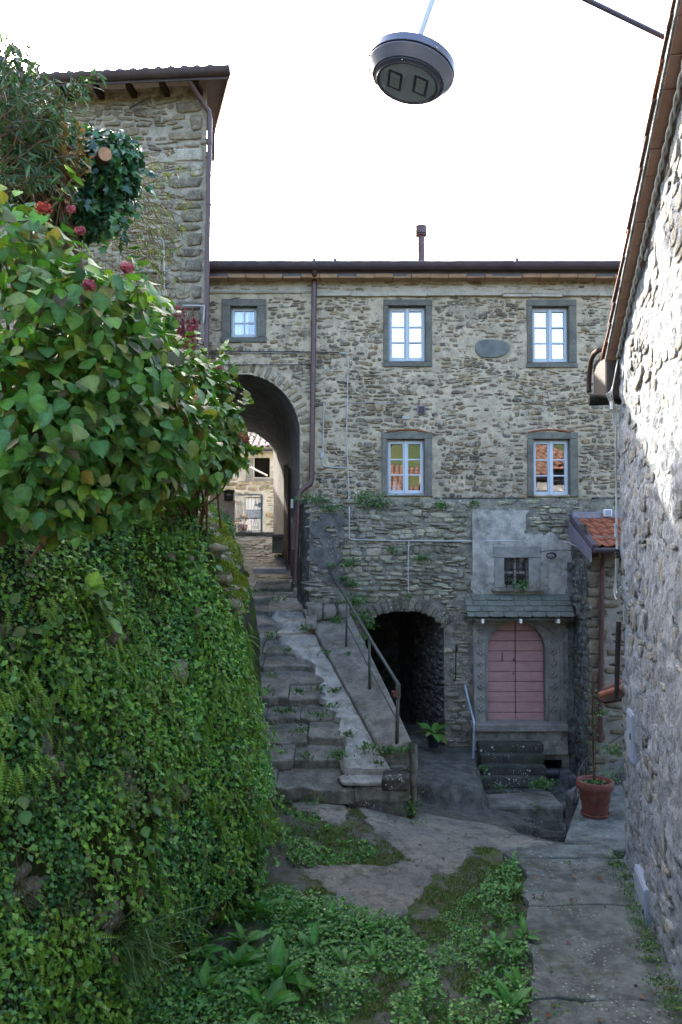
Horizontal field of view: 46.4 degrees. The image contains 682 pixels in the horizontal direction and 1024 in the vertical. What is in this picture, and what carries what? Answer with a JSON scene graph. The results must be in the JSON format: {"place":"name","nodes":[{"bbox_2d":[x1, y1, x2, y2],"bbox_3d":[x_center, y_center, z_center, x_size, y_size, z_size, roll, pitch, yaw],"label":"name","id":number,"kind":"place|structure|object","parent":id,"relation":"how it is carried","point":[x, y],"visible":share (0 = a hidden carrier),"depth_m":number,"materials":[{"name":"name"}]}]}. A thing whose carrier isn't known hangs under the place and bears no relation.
{"place":"outdoors","nodes":[
{"label":"outdoors","id":0,"kind":"place"},
{"bbox_2d":[0,398,224,553],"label":"garden bank","id":1,"kind":"structure","parent":0,"point":[69,547],"depth_m":6.49,"materials":[{"name":"green plant"}]},
{"bbox_2d":[0,39,58,436],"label":"ivy bush","id":2,"kind":"object","parent":1,"relation":"on","point":[15,199],"visible":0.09,"depth_m":6.24,"materials":[{"name":"green plant"}]},
{"bbox_2d":[0,29,106,210],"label":"narrow leaved tree","id":3,"kind":"object","parent":1,"relation":"on","point":[29,182],"visible":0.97,"depth_m":5.60,"materials":[{"name":"green plant"}]},
{"bbox_2d":[13,104,95,329],"bbox_3d":[-2.203,-1.444,6.024,0.542,3.534,0.653,1,-2,-31],"label":"orange shrub","id":4,"kind":"object","parent":1,"relation":"on","point":[63,148],"visible":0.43,"depth_m":6.01,"materials":[{"name":"green plant"}]},
{"bbox_2d":[10,116,159,312],"bbox_3d":[-2.129,-1.648,6.571,1.265,3.217,0.803,-1,-3,34],"label":"ivy tree","id":5,"kind":"object","parent":1,"relation":"on","point":[105,193],"visible":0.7,"depth_m":6.49,"materials":[{"name":"green plant"}]},
{"bbox_2d":[0,412,237,588],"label":"bank weeds","id":6,"kind":"object","parent":1,"relation":"on","point":[81,551],"visible":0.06,"depth_m":6.97,"materials":[{"name":"green plant"}]},
{"bbox_2d":[38,499,224,551],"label":"bank grass","id":7,"kind":"structure","parent":1,"relation":"on","point":[166,518],"depth_m":7.60,"materials":[{"name":"green plant"}]},
{"bbox_2d":[98,150,202,314],"bbox_3d":[-1.995,-1.913,8.068,1.100,3.624,1.226,0,-2,0],"label":"willow","id":8,"kind":"object","parent":1,"relation":"on","point":[153,250],"visible":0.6,"depth_m":8.12,"materials":[{"name":"green plant"}]},
{"bbox_2d":[165,305,200,355],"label":"red creeper","id":9,"kind":"object","parent":1,"relation":"on","point":[189,328],"visible":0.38,"depth_m":13.32,"materials":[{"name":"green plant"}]},
{"bbox_2d":[235,532,272,535],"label":"courtyard","id":10,"kind":"structure","parent":0,"point":[251,533],"depth_m":20.19,"materials":[{"name":"grey stone"}]},
{"bbox_2d":[208,432,273,531],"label":"courtyard house","id":11,"kind":"structure","parent":10,"relation":"on","point":[252,482],"depth_m":29.05,"materials":[{"name":"stone"}]},
{"bbox_2d":[246,498,260,530],"bbox_3d":[-3.186,0.188,29.103,0.596,1.387,0.100,0,-2,0],"label":"garage door","id":12,"kind":"structure","parent":11,"relation":"in","point":[250,502],"depth_m":29.11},
{"bbox_2d":[245,458,272,480],"bbox_3d":[-2.892,-1.543,29.157,1.204,0.853,0.240,0,-2,0],"label":"window frame","id":13,"kind":"structure","parent":11,"relation":"in","point":[249,477],"depth_m":29.04,"materials":[{"name":"stone"}]},
{"bbox_2d":[254,458,269,476],"bbox_3d":[-2.892,-1.598,29.300,0.644,0.773,0.040,0,-2,0],"label":"window","id":14,"kind":"structure","parent":11,"relation":"in","point":[261,464],"depth_m":29.28,"materials":[{"name":"black glass"}]},
{"bbox_2d":[235,514,250,530],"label":"red geranium","id":15,"kind":"object","parent":10,"relation":"on","point":[240,529],"visible":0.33,"depth_m":21.39,"materials":[{"name":"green plant"}]},
{"bbox_2d":[249,467,267,475],"bbox_3d":[-2.631,-1.303,23.064,0.050,0.696,2.325,1,-2,-30],"label":"clothes pole","id":16,"kind":"object","parent":10,"relation":"on","point":[258,471],"visible":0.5,"depth_m":22.49,"materials":[{"name":"white metal"}]},
{"bbox_2d":[235,536,296,595],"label":"passage paving","id":17,"kind":"structure","parent":0,"point":[264,562],"depth_m":17.61,"materials":[{"name":"beige stone"}]},
{"bbox_2d":[210,489,234,536],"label":"gate pier","id":18,"kind":"structure","parent":17,"relation":"on","point":[228,507],"depth_m":19.73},
{"bbox_2d":[223,489,233,500],"bbox_3d":[-2.758,-0.417,19.649,0.322,0.290,0.200,0,-2,0],"label":"mailbox","id":19,"kind":"object","parent":18,"relation":"attached to","point":[228,496],"visible":1,"depth_m":19.58,"materials":[{"name":"metal"}]},
{"bbox_2d":[235,494,262,531],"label":"iron gate","id":20,"kind":"structure","parent":18,"relation":"attached to","point":[255,511],"depth_m":20.00,"materials":[{"name":"grey metal"}]},
{"bbox_2d":[0,0,671,260],"label":"sky","id":21,"kind":"structure","parent":0,"point":[533,148],"materials":[{"name":"white"}]},
{"bbox_2d":[137,723,566,1023],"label":"lane","id":22,"kind":"structure","parent":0,"point":[449,783],"depth_m":8.54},
{"bbox_2d":[0,504,285,1023],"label":"garden wall","id":23,"kind":"structure","parent":22,"relation":"on","point":[110,792],"depth_m":5.93,"materials":[{"name":"plant"}]},
{"bbox_2d":[49,670,83,704],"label":"wall plant","id":24,"kind":"object","parent":23,"relation":"attached to","point":[56,696],"depth_m":5.41,"materials":[{"name":"green plant"}]},
{"bbox_2d":[78,571,121,633],"bbox_3d":[-1.811,0.677,5.908,0.328,0.480,0.347,0,-2,0],"label":"wall plant","id":25,"kind":"object","parent":23,"relation":"attached to","point":[94,581],"depth_m":5.88,"materials":[{"name":"green plant"}]},
{"bbox_2d":[0,164,222,565],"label":"hydrangea","id":26,"kind":"object","parent":23,"relation":"on","point":[75,398],"visible":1,"depth_m":4.60,"materials":[{"name":"green plant"}]},
{"bbox_2d":[132,679,155,706],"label":"wall plant","id":27,"kind":"object","parent":23,"relation":"attached to","point":[149,699],"depth_m":6.23,"materials":[{"name":"green plant"}]},
{"bbox_2d":[85,891,209,1013],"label":"long grass","id":28,"kind":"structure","parent":23,"relation":"on","point":[127,941],"depth_m":5.47,"materials":[{"name":"green plant"}]},
{"bbox_2d":[128,329,263,542],"bbox_3d":[-1.371,-0.723,7.295,1.588,2.170,1.465,-2,-3,41],"label":"hydrangea","id":29,"kind":"object","parent":23,"relation":"on","point":[228,428],"visible":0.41,"depth_m":7.30,"materials":[{"name":"green plant"}]},
{"bbox_2d":[180,958,229,1011],"bbox_3d":[-1.047,3.633,6.075,0.482,0.253,0.447,2,-3,-37],"label":"dock plant","id":30,"kind":"object","parent":22,"relation":"on","point":[205,980],"visible":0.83,"depth_m":6.13,"materials":[{"name":"green plant"}]},
{"bbox_2d":[187,935,226,961],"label":"dock plant","id":31,"kind":"object","parent":22,"relation":"on","point":[209,950],"visible":0.58,"depth_m":6.66,"materials":[{"name":"green plant"}]},
{"bbox_2d":[209,901,240,927],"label":"dock plant","id":32,"kind":"object","parent":22,"relation":"on","point":[216,921],"visible":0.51,"depth_m":7.20,"materials":[{"name":"green plant"}]},
{"bbox_2d":[216,942,264,988],"bbox_3d":[-0.790,3.623,6.450,0.408,0.252,0.479,0,-2,0],"label":"dock plant","id":33,"kind":"object","parent":22,"relation":"on","point":[241,956],"visible":0.81,"depth_m":6.47,"materials":[{"name":"green plant"}]},
{"bbox_2d":[216,920,270,961],"bbox_3d":[-0.836,3.679,6.863,0.379,0.238,0.572,-1,-2,15],"label":"dock plant","id":34,"kind":"object","parent":22,"relation":"on","point":[239,935],"visible":0.8,"depth_m":6.89,"materials":[{"name":"green plant"}]},
{"bbox_2d":[234,895,284,920],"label":"dock plant","id":35,"kind":"object","parent":22,"relation":"on","point":[261,905],"visible":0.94,"depth_m":7.36,"materials":[{"name":"green plant"}]},
{"bbox_2d":[235,976,295,1023],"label":"dock plant","id":36,"kind":"object","parent":22,"relation":"on","point":[273,994],"visible":0.97,"depth_m":5.90,"materials":[{"name":"green plant"}]},
{"bbox_2d":[252,934,315,1005],"bbox_3d":[-0.493,3.578,6.277,0.483,0.307,0.675,1,-3,-33],"label":"dock plant","id":37,"kind":"object","parent":22,"relation":"on","point":[278,954],"visible":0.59,"depth_m":6.30,"materials":[{"name":"green plant"}]},
{"bbox_2d":[121,880,446,1023],"bbox_3d":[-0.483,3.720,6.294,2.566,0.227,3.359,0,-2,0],"label":"ground cover plants","id":38,"kind":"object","parent":22,"relation":"on","point":[310,1003],"depth_m":6.23,"materials":[{"name":"green plant"}]},
{"bbox_2d":[283,968,322,1011],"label":"dock plant","id":39,"kind":"object","parent":22,"relation":"on","point":[304,989],"visible":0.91,"depth_m":6.06,"materials":[{"name":"green plant"}]},
{"bbox_2d":[287,902,320,920],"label":"dock plant","id":40,"kind":"object","parent":22,"relation":"on","point":[298,910],"visible":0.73,"depth_m":7.36,"materials":[{"name":"green plant"}]},
{"bbox_2d":[288,921,340,962],"bbox_3d":[-0.249,3.658,6.792,0.438,0.233,0.468,-1,-2,22],"label":"dock plant","id":41,"kind":"object","parent":22,"relation":"on","point":[312,940],"visible":0.81,"depth_m":6.80,"materials":[{"name":"green plant"}]},
{"bbox_2d":[313,824,328,833],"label":"dock plant","id":42,"kind":"object","parent":22,"relation":"on","point":[323,829],"visible":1,"depth_m":9.11,"materials":[{"name":"green plant"}]},
{"bbox_2d":[278,807,377,867],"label":"ground weeds","id":43,"kind":"object","parent":22,"relation":"on","point":[307,850],"visible":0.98,"depth_m":8.74,"materials":[{"name":"green plant"}]},
{"bbox_2d":[279,802,378,867],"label":"grass","id":44,"kind":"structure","parent":22,"relation":"on","point":[323,862],"depth_m":8.94,"materials":[{"name":"green plant"}]},
{"bbox_2d":[301,899,356,927],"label":"dock plant","id":45,"kind":"object","parent":22,"relation":"on","point":[332,907],"visible":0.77,"depth_m":7.24,"materials":[{"name":"green plant"}]},
{"bbox_2d":[249,579,417,817],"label":"stone staircase","id":46,"kind":"structure","parent":22,"relation":"on","point":[365,711],"depth_m":11.36,"materials":[{"name":"stone"}]},
{"bbox_2d":[328,570,399,743],"bbox_3d":[0.267,2.097,12.425,0.094,2.245,3.982,1,-2,-14],"label":"handrail","id":47,"kind":"object","parent":46,"relation":"on","point":[368,663],"visible":0.91,"depth_m":11.77,"materials":[{"name":"grey metal"}]},
{"bbox_2d":[391,691,397,696],"bbox_3d":[0.702,2.387,10.438,0.090,0.072,0.090,0,-2,0],"label":"hanging pot","id":48,"kind":"object","parent":47,"relation":"hanging from","point":[394,693],"visible":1,"depth_m":10.41,"materials":[{"name":"ceramic"}]},
{"bbox_2d":[141,805,529,1023],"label":"lane moss","id":49,"kind":"object","parent":22,"relation":"on","point":[443,896],"visible":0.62,"depth_m":7.41,"materials":[{"name":"green plant"}]},
{"bbox_2d":[264,594,424,819],"bbox_3d":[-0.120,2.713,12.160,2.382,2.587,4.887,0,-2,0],"label":"weeds","id":50,"kind":"object","parent":22,"relation":"on","point":[372,745],"visible":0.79,"depth_m":10.46,"materials":[{"name":"green plant"}]},
{"bbox_2d":[337,839,351,849],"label":"dock plant","id":51,"kind":"object","parent":22,"relation":"on","point":[345,841],"visible":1,"depth_m":8.86,"materials":[{"name":"green plant"}]},
{"bbox_2d":[326,944,373,979],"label":"dock plant","id":52,"kind":"object","parent":22,"relation":"on","point":[343,957],"visible":0.74,"depth_m":6.54,"materials":[{"name":"green plant"}]},
{"bbox_2d":[339,920,384,937],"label":"dock plant","id":53,"kind":"object","parent":22,"relation":"on","point":[368,927],"visible":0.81,"depth_m":7.04,"materials":[{"name":"green plant"}]},
{"bbox_2d":[359,942,392,973],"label":"dock plant","id":54,"kind":"object","parent":22,"relation":"on","point":[372,953],"visible":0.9,"depth_m":6.59,"materials":[{"name":"green plant"}]},
{"bbox_2d":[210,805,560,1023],"bbox_3d":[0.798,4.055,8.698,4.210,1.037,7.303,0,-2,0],"label":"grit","id":55,"kind":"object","parent":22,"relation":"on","point":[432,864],"visible":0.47,"depth_m":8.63,"materials":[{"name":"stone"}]},
{"bbox_2d":[209,224,620,772],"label":"stone house","id":56,"kind":"structure","parent":22,"relation":"on","point":[458,385],"depth_m":15.05,"materials":[{"name":"stone"}]},
{"bbox_2d":[221,299,266,342],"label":"window","id":57,"kind":"structure","parent":56,"relation":"in","point":[243,320],"depth_m":15.13,"materials":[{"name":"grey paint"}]},
{"bbox_2d":[284,465,290,564],"bbox_3d":[-1.103,0.040,16.960,0.148,2.156,0.837,0,-2,-10],"label":"side door","id":58,"kind":"structure","parent":56,"relation":"in","point":[287,471],"depth_m":16.65,"materials":[{"name":"brown wood"}]},
{"bbox_2d":[391,479,400,489],"bbox_3d":[1.046,-0.491,15.309,0.200,0.280,0.200,0,-2,0],"label":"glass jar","id":59,"kind":"object","parent":56,"relation":"on","point":[395,486],"visible":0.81,"depth_m":15.25,"materials":[{"name":"glass"}]},
{"bbox_2d":[381,432,432,495],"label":"window","id":60,"kind":"structure","parent":56,"relation":"in","point":[406,456],"depth_m":15.13,"materials":[{"name":"grey paint"}]},
{"bbox_2d":[383,299,431,366],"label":"window","id":61,"kind":"structure","parent":56,"relation":"in","point":[407,323],"depth_m":15.22,"materials":[{"name":"blue paint"}]},
{"bbox_2d":[294,489,537,640],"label":"wall weeds","id":62,"kind":"object","parent":56,"relation":"attached to","point":[418,555],"depth_m":14.36,"materials":[{"name":"green plant"}]},
{"bbox_2d":[453,644,457,680],"bbox_3d":[2.082,2.712,14.340,0.095,0.665,0.122,-1,-3,33],"label":"torch holder","id":63,"kind":"object","parent":56,"relation":"attached to","point":[456,647],"visible":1,"depth_m":14.30,"materials":[{"name":"metal"}]},
{"bbox_2d":[492,546,543,591],"bbox_3d":[3.190,1.113,14.899,0.926,0.958,1.140,0,-2,0],"label":"barred window","id":64,"kind":"structure","parent":56,"relation":"in","point":[510,562],"depth_m":14.41,"materials":[{"name":"stone"}]},
{"bbox_2d":[473,620,563,721],"bbox_3d":[3.190,2.877,14.444,1.613,1.887,0.277,0,-2,0],"label":"door","id":65,"kind":"structure","parent":56,"relation":"in","point":[518,667],"depth_m":14.44,"materials":[{"name":"wood"}]},
{"bbox_2d":[526,299,577,367],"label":"window","id":66,"kind":"structure","parent":56,"relation":"in","point":[551,323],"depth_m":15.22,"materials":[{"name":"blue paint"}]},
{"bbox_2d":[527,432,578,496],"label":"window","id":67,"kind":"structure","parent":56,"relation":"in","point":[552,457],"depth_m":15.12,"materials":[{"name":"blue paint"}]},
{"bbox_2d":[175,643,675,1023],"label":"fallen leaves","id":68,"kind":"object","parent":22,"relation":"on","point":[547,1013],"visible":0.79,"depth_m":8.02,"materials":[{"name":"brown plant"}]},
{"bbox_2d":[417,722,451,747],"bbox_3d":[1.588,3.863,13.854,0.702,0.442,0.691,-1,-2,28],"label":"dark pot","id":69,"kind":"object","parent":22,"relation":"on","point":[434,736],"visible":1,"depth_m":13.79,"materials":[{"name":"plastic"}]},
{"bbox_2d":[430,887,482,1023],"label":"ground weeds","id":70,"kind":"object","parent":22,"relation":"on","point":[461,943],"visible":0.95,"depth_m":6.93,"materials":[{"name":"green plant"}]},
{"bbox_2d":[432,890,481,1016],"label":"grass","id":71,"kind":"structure","parent":22,"relation":"on","point":[456,981],"depth_m":6.84,"materials":[{"name":"green plant"}]},
{"bbox_2d":[464,684,474,758],"bbox_3d":[2.258,3.730,13.984,0.073,1.310,0.668,0,-2,-3],"label":"grip rail","id":72,"kind":"object","parent":22,"relation":"on","point":[472,724],"visible":0.94,"depth_m":13.73,"materials":[{"name":"grey metal"}]},
{"bbox_2d":[467,971,497,995],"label":"dock plant","id":73,"kind":"object","parent":22,"relation":"on","point":[491,983],"visible":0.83,"depth_m":6.22,"materials":[{"name":"green plant"}]},
{"bbox_2d":[447,848,538,1023],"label":"ground weeds","id":74,"kind":"object","parent":22,"relation":"on","point":[478,1019],"visible":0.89,"depth_m":6.50,"materials":[{"name":"green plant"}]},
{"bbox_2d":[479,930,510,953],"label":"dock plant","id":75,"kind":"object","parent":22,"relation":"on","point":[501,936],"visible":0.59,"depth_m":6.87,"materials":[{"name":"green plant"}]},
{"bbox_2d":[468,857,529,1023],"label":"grass","id":76,"kind":"structure","parent":22,"relation":"on","point":[491,928],"depth_m":6.97,"materials":[{"name":"green plant"}]},
{"bbox_2d":[486,909,519,930],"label":"dock plant","id":77,"kind":"object","parent":22,"relation":"on","point":[509,922],"visible":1,"depth_m":7.27,"materials":[{"name":"green plant"}]},
{"bbox_2d":[493,865,513,873],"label":"dock plant","id":78,"kind":"object","parent":22,"relation":"on","point":[503,867],"visible":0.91,"depth_m":8.35,"materials":[{"name":"green plant"}]},
{"bbox_2d":[493,939,525,974],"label":"dock plant","id":79,"kind":"object","parent":22,"relation":"on","point":[507,950],"visible":0.74,"depth_m":6.57,"materials":[{"name":"green plant"}]},
{"bbox_2d":[487,978,533,1018],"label":"dock plant","id":80,"kind":"object","parent":22,"relation":"on","point":[517,997],"visible":0.83,"depth_m":5.92,"materials":[{"name":"green plant"}]},
{"bbox_2d":[499,882,526,896],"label":"dock plant","id":81,"kind":"object","parent":22,"relation":"on","point":[517,889],"visible":0.97,"depth_m":7.85,"materials":[{"name":"green plant"}]},
{"bbox_2d":[410,708,624,824],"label":"yard weeds","id":82,"kind":"object","parent":22,"relation":"on","point":[614,750],"visible":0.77,"depth_m":12.74,"materials":[{"name":"green plant"}]},
{"bbox_2d":[503,966,537,999],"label":"dock plant","id":83,"kind":"object","parent":22,"relation":"on","point":[517,975],"visible":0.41,"depth_m":6.14,"materials":[{"name":"green plant"}]},
{"bbox_2d":[470,719,576,841],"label":"door steps","id":84,"kind":"structure","parent":22,"relation":"on","point":[511,753],"depth_m":13.73,"materials":[{"name":"stone"}]},
{"bbox_2d":[545,768,559,777],"bbox_3d":[3.591,4.508,13.742,0.340,0.166,0.170,0,-2,0],"label":"dark drum","id":85,"kind":"object","parent":84,"relation":"on","point":[552,772],"visible":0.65,"depth_m":13.67,"materials":[{"name":"plastic"}]},
{"bbox_2d":[503,914,544,944],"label":"dock plant","id":86,"kind":"object","parent":22,"relation":"on","point":[521,932],"visible":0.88,"depth_m":6.92,"materials":[{"name":"green plant"}]},
{"bbox_2d":[564,785,625,858],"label":"terrace","id":87,"kind":"structure","parent":22,"relation":"on","point":[610,831],"depth_m":9.78,"materials":[{"name":"stone"}]},
{"bbox_2d":[576,661,613,819],"bbox_3d":[3.276,2.929,10.295,0.476,1.950,0.476,0,-2,0],"label":"terracotta pot","id":88,"kind":"object","parent":87,"relation":"on","point":[595,791],"visible":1,"depth_m":10.17,"materials":[{"name":"terracotta"},{"name":"soil"},{"name":"leaf"}]},
{"bbox_2d":[565,733,625,832],"bbox_3d":[4.143,4.018,11.691,2.516,2.038,1.045,1,-2,-21],"label":"stair","id":89,"kind":"object","parent":22,"relation":"on","point":[571,795],"visible":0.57,"depth_m":11.65,"materials":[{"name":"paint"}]},
{"bbox_2d":[568,509,624,775],"bbox_3d":[5.565,2.573,13.785,2.870,5.283,1.542,0,-2,0],"label":"annex","id":90,"kind":"object","parent":22,"relation":"on","point":[591,537],"visible":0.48,"depth_m":13.51,"materials":[{"name":"stone"}]},
{"bbox_2d":[586,0,681,1000],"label":"rendered house","id":91,"kind":"structure","parent":22,"relation":"on","point":[637,369],"depth_m":6.72,"materials":[{"name":"stone"}]},
{"bbox_2d":[367,0,664,104],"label":"street lamp","id":92,"kind":"object","parent":91,"relation":"attached to","point":[414,68],"visible":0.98,"depth_m":4.91,"materials":[{"name":"grey metal"}]},
{"bbox_2d":[626,709,636,763],"bbox_3d":[2.911,2.224,7.922,0.118,0.474,0.355,0,-2,11],"label":"meter box","id":93,"kind":"object","parent":91,"relation":"attached to","point":[631,752],"visible":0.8,"depth_m":7.80,"materials":[{"name":"metal"}]},
{"bbox_2d":[626,711,631,760],"bbox_3d":[2.874,2.224,7.940,0.029,0.434,0.336,0,-2,13],"label":"door","id":94,"kind":"structure","parent":93,"relation":"in","point":[628,717],"depth_m":7.87,"materials":[{"name":"metal"}]},
{"bbox_2d":[633,864,650,925],"bbox_3d":[2.814,3.623,7.387,0.118,0.488,0.616,0,-2,11],"label":"meter box","id":95,"kind":"object","parent":91,"relation":"attached to","point":[641,893],"visible":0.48,"depth_m":7.30,"materials":[{"name":"metal"}]},
{"bbox_2d":[633,867,644,922],"bbox_3d":[2.776,3.624,7.405,0.029,0.448,0.596,0,-2,12],"label":"door","id":96,"kind":"structure","parent":95,"relation":"in","point":[640,893],"depth_m":7.36,"materials":[{"name":"metal"}]},
{"bbox_2d":[444,660,444,724],"bbox_3d":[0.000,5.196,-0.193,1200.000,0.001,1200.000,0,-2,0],"label":"terrain","id":97,"kind":"structure","parent":0,"point":[444,693],"depth_m":27.11,"materials":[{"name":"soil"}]},
{"bbox_2d":[0,64,231,492],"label":"tall stone house","id":98,"kind":"structure","parent":97,"relation":"on","point":[176,111],"depth_m":14.66,"materials":[{"name":"grey stone"}]},
{"bbox_2d":[502,844,681,1023],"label":"pavement","id":99,"kind":"structure","parent":0,"point":[594,950],"depth_m":6.73,"materials":[{"name":"concrete"}]},
{"bbox_2d":[532,850,681,1023],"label":"pavement moss","id":100,"kind":"object","parent":99,"relation":"on","point":[666,1002],"visible":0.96,"depth_m":6.49,"materials":[{"name":"green plant"}]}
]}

